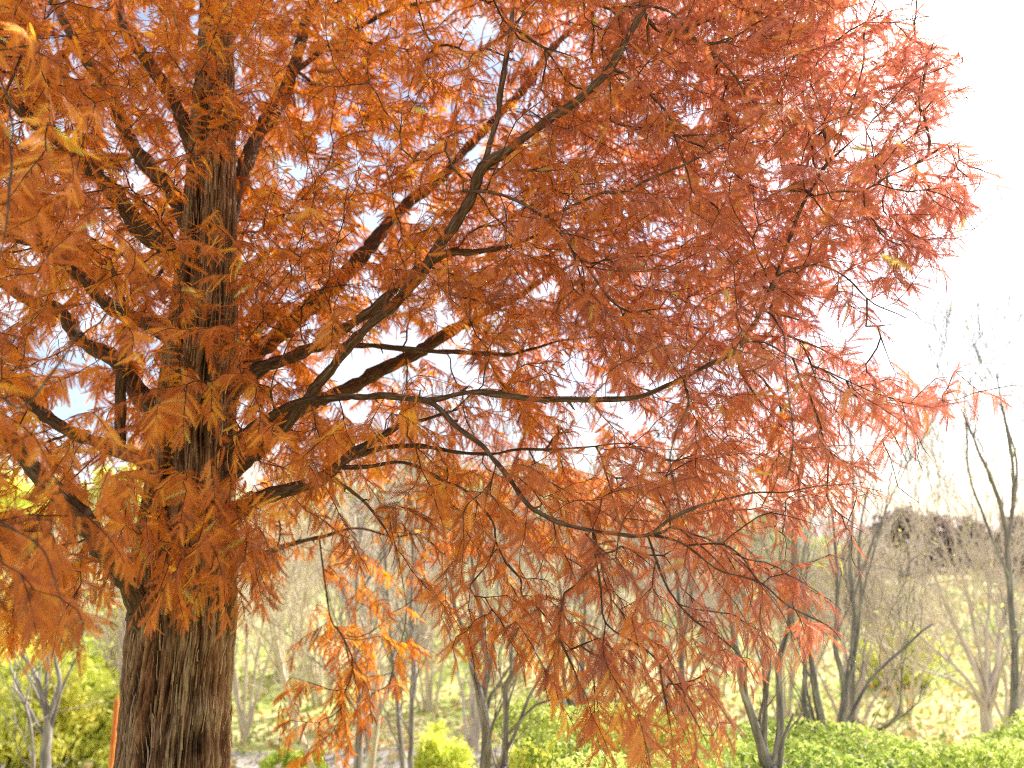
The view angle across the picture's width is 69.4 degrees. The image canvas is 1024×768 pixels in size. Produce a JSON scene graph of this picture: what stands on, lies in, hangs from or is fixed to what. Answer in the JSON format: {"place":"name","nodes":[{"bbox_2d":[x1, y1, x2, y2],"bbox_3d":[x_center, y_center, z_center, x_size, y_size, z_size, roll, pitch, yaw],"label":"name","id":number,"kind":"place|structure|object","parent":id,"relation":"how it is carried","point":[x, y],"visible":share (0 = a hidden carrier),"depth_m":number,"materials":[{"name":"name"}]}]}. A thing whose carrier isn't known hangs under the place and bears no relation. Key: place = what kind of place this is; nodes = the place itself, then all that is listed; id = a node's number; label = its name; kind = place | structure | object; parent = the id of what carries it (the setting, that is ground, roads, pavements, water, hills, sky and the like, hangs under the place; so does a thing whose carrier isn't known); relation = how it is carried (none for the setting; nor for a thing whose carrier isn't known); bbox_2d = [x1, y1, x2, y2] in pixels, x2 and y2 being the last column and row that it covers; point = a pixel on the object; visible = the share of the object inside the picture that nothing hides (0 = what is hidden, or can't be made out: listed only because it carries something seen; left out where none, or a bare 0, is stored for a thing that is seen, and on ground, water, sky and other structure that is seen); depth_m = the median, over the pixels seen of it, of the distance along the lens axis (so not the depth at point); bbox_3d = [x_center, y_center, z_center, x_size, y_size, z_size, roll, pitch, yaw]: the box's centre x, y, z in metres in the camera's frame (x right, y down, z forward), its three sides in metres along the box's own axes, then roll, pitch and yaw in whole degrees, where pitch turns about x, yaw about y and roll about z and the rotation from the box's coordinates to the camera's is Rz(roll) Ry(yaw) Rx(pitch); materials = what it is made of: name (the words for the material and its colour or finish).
{"place":"outdoors","nodes":[
{"label":"outdoors","id":0,"kind":"place"},
{"bbox_2d":[0,744,914,767],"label":"path","id":1,"kind":"structure","parent":0,"point":[384,753],"depth_m":9.33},
{"bbox_2d":[0,486,1023,753],"bbox_3d":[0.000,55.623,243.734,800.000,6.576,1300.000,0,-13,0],"label":"ground","id":2,"kind":"structure","parent":0,"point":[898,726],"depth_m":13.16,"materials":[{"name":"green plant"}]},
{"bbox_2d":[0,456,93,549],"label":"tree","id":3,"kind":"object","parent":2,"relation":"on","point":[23,487],"visible":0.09,"depth_m":23.62,"materials":[{"name":"yellow plant"}]},
{"bbox_2d":[0,576,97,675],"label":"bush","id":4,"kind":"object","parent":2,"relation":"on","point":[28,649],"visible":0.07,"depth_m":11.01,"materials":[{"name":"yellow plant"}]},
{"bbox_2d":[0,660,106,767],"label":"bush","id":5,"kind":"object","parent":2,"relation":"on","point":[9,756],"visible":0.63,"depth_m":8.57,"materials":[{"name":"yellow plant"}]},
{"bbox_2d":[0,502,106,767],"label":"bare tree","id":6,"kind":"object","parent":2,"relation":"on","point":[46,732],"visible":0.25,"depth_m":6.52,"materials":[{"name":"grey plant"}]},
{"bbox_2d":[0,628,118,712],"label":"bush","id":7,"kind":"object","parent":2,"relation":"on","point":[91,674],"visible":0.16,"depth_m":10.20,"materials":[{"name":"yellow plant"}]},
{"bbox_2d":[0,620,119,767],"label":"bare tree","id":8,"kind":"object","parent":2,"relation":"on","point":[30,724],"visible":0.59,"depth_m":5.97,"materials":[{"name":"grey plant"}]},
{"bbox_2d":[6,563,121,641],"bbox_3d":[-7.930,4.253,13.472,2.810,2.642,2.549,0,-13,0],"label":"bush","id":9,"kind":"object","parent":2,"relation":"on","point":[88,593],"visible":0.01,"depth_m":13.31,"materials":[{"name":"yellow plant"}]},
{"bbox_2d":[16,485,142,676],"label":"bare tree","id":10,"kind":"object","parent":2,"relation":"on","point":[93,609],"visible":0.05,"depth_m":12.25,"materials":[{"name":"beige plant"}]},
{"bbox_2d":[54,677,119,767],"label":"bush","id":11,"kind":"object","parent":2,"relation":"on","point":[96,742],"visible":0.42,"depth_m":8.86,"materials":[{"name":"yellow plant"}]},
{"bbox_2d":[72,594,126,687],"bbox_3d":[-6.780,4.630,12.351,1.802,2.383,1.886,-10,-16,36],"label":"bush","id":12,"kind":"object","parent":2,"relation":"on","point":[114,672],"visible":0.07,"depth_m":12.10,"materials":[{"name":"yellow plant"}]},
{"bbox_2d":[108,694,119,767],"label":"post","id":13,"kind":"object","parent":2,"relation":"on","point":[113,732],"visible":0.91,"depth_m":6.83,"materials":[{"name":"orange paint"}]},
{"bbox_2d":[48,475,246,698],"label":"bare tree","id":14,"kind":"object","parent":2,"relation":"on","point":[118,636],"visible":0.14,"depth_m":9.45,"materials":[{"name":"beige plant"}]},
{"bbox_2d":[81,457,239,529],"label":"tree","id":15,"kind":"object","parent":2,"relation":"on","point":[96,480],"visible":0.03,"depth_m":26.15,"materials":[{"name":"yellow plant"}]},
{"bbox_2d":[137,419,377,744],"bbox_3d":[-3.797,2.578,10.491,2.926,5.103,3.435,10,-16,-36],"label":"bare tree","id":16,"kind":"object","parent":2,"relation":"on","point":[241,713],"visible":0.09,"depth_m":10.40,"materials":[{"name":"beige plant"}]},
{"bbox_2d":[235,465,336,767],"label":"bare tree","id":17,"kind":"object","parent":2,"relation":"on","point":[283,675],"visible":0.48,"depth_m":7.04,"materials":[{"name":"beige plant"}]},
{"bbox_2d":[259,746,329,767],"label":"bush","id":18,"kind":"object","parent":2,"relation":"on","point":[270,761],"visible":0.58,"depth_m":7.37,"materials":[{"name":"green plant"}]},
{"bbox_2d":[260,473,378,532],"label":"tree","id":19,"kind":"object","parent":2,"relation":"on","point":[327,508],"visible":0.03,"depth_m":26.61,"materials":[{"name":"yellow plant"}]},
{"bbox_2d":[237,473,402,687],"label":"bare tree","id":20,"kind":"object","parent":2,"relation":"on","point":[260,662],"visible":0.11,"depth_m":14.23,"materials":[{"name":"beige plant"}]},
{"bbox_2d":[240,439,428,706],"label":"bare tree","id":21,"kind":"object","parent":2,"relation":"on","point":[313,670],"visible":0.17,"depth_m":12.32,"materials":[{"name":"beige plant"}]},
{"bbox_2d":[270,472,440,767],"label":"bare tree","id":22,"kind":"object","parent":2,"relation":"on","point":[358,760],"visible":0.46,"depth_m":6.31,"materials":[{"name":"grey plant"}]},
{"bbox_2d":[269,479,475,767],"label":"bare tree","id":23,"kind":"object","parent":2,"relation":"on","point":[371,759],"visible":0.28,"depth_m":7.38,"materials":[{"name":"grey plant"}]},
{"bbox_2d":[314,403,442,767],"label":"bare tree","id":24,"kind":"object","parent":2,"relation":"on","point":[399,743],"visible":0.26,"depth_m":7.17,"materials":[{"name":"grey plant"}]},
{"bbox_2d":[275,403,502,749],"bbox_3d":[-1.759,2.578,10.139,3.452,4.840,2.799,0,-13,0],"label":"bare tree","id":25,"kind":"object","parent":2,"relation":"on","point":[363,612],"visible":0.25,"depth_m":10.11,"materials":[{"name":"beige plant"}]},
{"bbox_2d":[287,438,522,711],"bbox_3d":[-1.637,3.223,11.959,4.142,5.139,2.639,5,-14,-21],"label":"bare tree","id":26,"kind":"object","parent":2,"relation":"on","point":[427,699],"visible":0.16,"depth_m":11.81,"materials":[{"name":"beige plant"}]},
{"bbox_2d":[369,383,448,767],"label":"bare tree","id":27,"kind":"object","parent":2,"relation":"on","point":[411,626],"visible":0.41,"depth_m":6.82,"materials":[{"name":"grey plant"}]},
{"bbox_2d":[344,509,484,667],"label":"bare tree","id":28,"kind":"object","parent":2,"relation":"on","point":[416,594],"visible":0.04,"depth_m":15.35,"materials":[{"name":"beige plant"}]},
{"bbox_2d":[352,458,480,542],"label":"tree","id":29,"kind":"object","parent":2,"relation":"on","point":[400,494],"visible":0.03,"depth_m":25.32,"materials":[{"name":"beige plant"}]},
{"bbox_2d":[405,718,478,767],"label":"bush","id":30,"kind":"object","parent":2,"relation":"on","point":[435,751],"visible":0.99,"depth_m":7.41,"materials":[{"name":"yellow plant"}]},
{"bbox_2d":[377,337,568,767],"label":"bare tree","id":31,"kind":"object","parent":2,"relation":"on","point":[485,758],"visible":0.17,"depth_m":5.26,"materials":[{"name":"grey plant"}]},
{"bbox_2d":[361,406,590,757],"bbox_3d":[-0.255,2.593,9.725,3.749,4.696,2.496,7,-15,-27],"label":"bare tree","id":32,"kind":"object","parent":2,"relation":"on","point":[472,740],"visible":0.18,"depth_m":9.42,"materials":[{"name":"beige plant"}]},
{"bbox_2d":[387,444,615,682],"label":"bare tree","id":33,"kind":"object","parent":2,"relation":"on","point":[522,587],"visible":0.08,"depth_m":12.95,"materials":[{"name":"beige plant"}]},
{"bbox_2d":[466,464,539,534],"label":"tree","id":34,"kind":"object","parent":2,"relation":"on","point":[507,503],"visible":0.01,"depth_m":27.90,"materials":[{"name":"yellow plant"}]},
{"bbox_2d":[0,0,1023,767],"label":"dawn redwood","id":35,"kind":"object","parent":2,"relation":"on","point":[172,574],"visible":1,"depth_m":2.83,"materials":[{"name":"orange plant"}]},
{"bbox_2d":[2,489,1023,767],"bbox_3d":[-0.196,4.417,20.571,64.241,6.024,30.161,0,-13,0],"label":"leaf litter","id":36,"kind":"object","parent":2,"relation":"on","point":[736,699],"visible":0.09,"depth_m":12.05,"materials":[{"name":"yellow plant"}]},
{"bbox_2d":[457,457,620,767],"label":"bare tree","id":37,"kind":"object","parent":2,"relation":"on","point":[505,746],"visible":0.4,"depth_m":4.76,"materials":[{"name":"grey plant"}]},
{"bbox_2d":[508,733,576,767],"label":"bush","id":38,"kind":"object","parent":2,"relation":"on","point":[522,761],"visible":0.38,"depth_m":7.07,"materials":[{"name":"green plant"}]},
{"bbox_2d":[426,433,660,737],"bbox_3d":[0.732,2.865,10.217,4.100,4.375,2.970,0,-13,0],"label":"bare tree","id":39,"kind":"object","parent":2,"relation":"on","point":[599,622],"visible":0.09,"depth_m":10.12,"materials":[{"name":"beige plant"}]},
{"bbox_2d":[457,409,663,767],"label":"bare tree","id":40,"kind":"object","parent":2,"relation":"on","point":[569,702],"visible":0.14,"depth_m":5.54,"materials":[{"name":"grey plant"}]},
{"bbox_2d":[534,481,622,541],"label":"tree","id":41,"kind":"object","parent":2,"relation":"on","point":[585,521],"visible":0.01,"depth_m":25.90,"materials":[{"name":"yellow plant"}]},
{"bbox_2d":[496,456,704,701],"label":"bare tree","id":42,"kind":"object","parent":2,"relation":"on","point":[602,623],"visible":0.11,"depth_m":12.45,"materials":[{"name":"beige plant"}]},
{"bbox_2d":[602,502,707,577],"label":"tree","id":43,"kind":"object","parent":2,"relation":"on","point":[652,540],"visible":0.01,"depth_m":22.78,"materials":[{"name":"beige plant"}]},
{"bbox_2d":[627,385,756,716],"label":"bare tree","id":44,"kind":"object","parent":2,"relation":"on","point":[681,657],"visible":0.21,"depth_m":6.52,"materials":[{"name":"grey plant"}]},
{"bbox_2d":[608,437,796,714],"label":"bare tree","id":45,"kind":"object","parent":2,"relation":"on","point":[659,582],"visible":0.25,"depth_m":10.96,"materials":[{"name":"beige plant"}]},
{"bbox_2d":[677,396,822,767],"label":"bare tree","id":46,"kind":"object","parent":2,"relation":"on","point":[766,758],"visible":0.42,"depth_m":4.28,"materials":[{"name":"grey plant"}]},
{"bbox_2d":[686,510,818,606],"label":"tree","id":47,"kind":"object","parent":2,"relation":"on","point":[773,539],"visible":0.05,"depth_m":20.80,"materials":[{"name":"beige plant"}]},
{"bbox_2d":[491,697,1023,767],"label":"ground cover","id":48,"kind":"object","parent":2,"relation":"on","point":[799,749],"visible":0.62,"depth_m":4.70,"materials":[{"name":"green plant"}]},
{"bbox_2d":[631,474,896,700],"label":"bare tree","id":49,"kind":"object","parent":2,"relation":"on","point":[717,680],"visible":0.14,"depth_m":12.74,"materials":[{"name":"beige plant"}]},
{"bbox_2d":[694,463,938,718],"bbox_3d":[4.503,3.566,12.180,4.404,4.450,2.586,0,-13,0],"label":"bare tree","id":50,"kind":"object","parent":2,"relation":"on","point":[789,689],"visible":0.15,"depth_m":11.86,"materials":[{"name":"beige plant"}]},
{"bbox_2d":[721,298,965,765],"bbox_3d":[2.625,1.678,5.717,2.339,4.710,1.348,0,-13,0],"label":"bare tree","id":51,"kind":"object","parent":2,"relation":"on","point":[808,712],"visible":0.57,"depth_m":5.66,"materials":[{"name":"grey plant"}]},
{"bbox_2d":[802,532,888,614],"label":"tree","id":52,"kind":"object","parent":2,"relation":"on","point":[831,567],"visible":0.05,"depth_m":22.75,"materials":[{"name":"brown plant"}]},
{"bbox_2d":[734,474,973,725],"bbox_3d":[5.217,3.495,11.623,4.008,4.179,2.703,-6,-14,25],"label":"bare tree","id":53,"kind":"object","parent":2,"relation":"on","point":[861,686],"visible":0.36,"depth_m":11.39,"materials":[{"name":"brown plant"}]},
{"bbox_2d":[790,310,949,767],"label":"bare tree","id":54,"kind":"object","parent":2,"relation":"on","point":[852,688],"visible":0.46,"depth_m":6.78,"materials":[{"name":"grey plant"}]},
{"bbox_2d":[742,366,1023,749],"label":"bare tree","id":55,"kind":"object","parent":2,"relation":"on","point":[987,680],"visible":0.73,"depth_m":7.72,"materials":[{"name":"brown plant"}]},
{"bbox_2d":[855,623,946,689],"bbox_3d":[7.284,5.209,14.082,1.761,1.396,1.902,-8,-15,31],"label":"bush","id":56,"kind":"object","parent":2,"relation":"on","point":[906,679],"visible":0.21,"depth_m":13.82,"materials":[{"name":"yellow plant"}]},
{"bbox_2d":[811,479,1022,714],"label":"bare tree","id":57,"kind":"object","parent":2,"relation":"on","point":[892,696],"visible":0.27,"depth_m":12.31,"materials":[{"name":"brown plant"}]},
{"bbox_2d":[863,500,1023,581],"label":"distant woods","id":58,"kind":"object","parent":2,"relation":"on","point":[941,525],"visible":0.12,"depth_m":34.03,"materials":[{"name":"brown plant"}]},
{"bbox_2d":[879,440,1023,734],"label":"bare tree","id":59,"kind":"object","parent":2,"relation":"on","point":[1007,700],"visible":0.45,"depth_m":10.57,"materials":[{"name":"brown plant"}]},
{"bbox_2d":[891,206,1023,755],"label":"bare tree","id":60,"kind":"object","parent":2,"relation":"on","point":[1014,654],"visible":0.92,"depth_m":6.26,"materials":[{"name":"brown plant"}]},
{"bbox_2d":[0,0,1023,546],"label":"sky","id":61,"kind":"structure","parent":0,"point":[995,121],"materials":[{"name":"white"}]}
]}

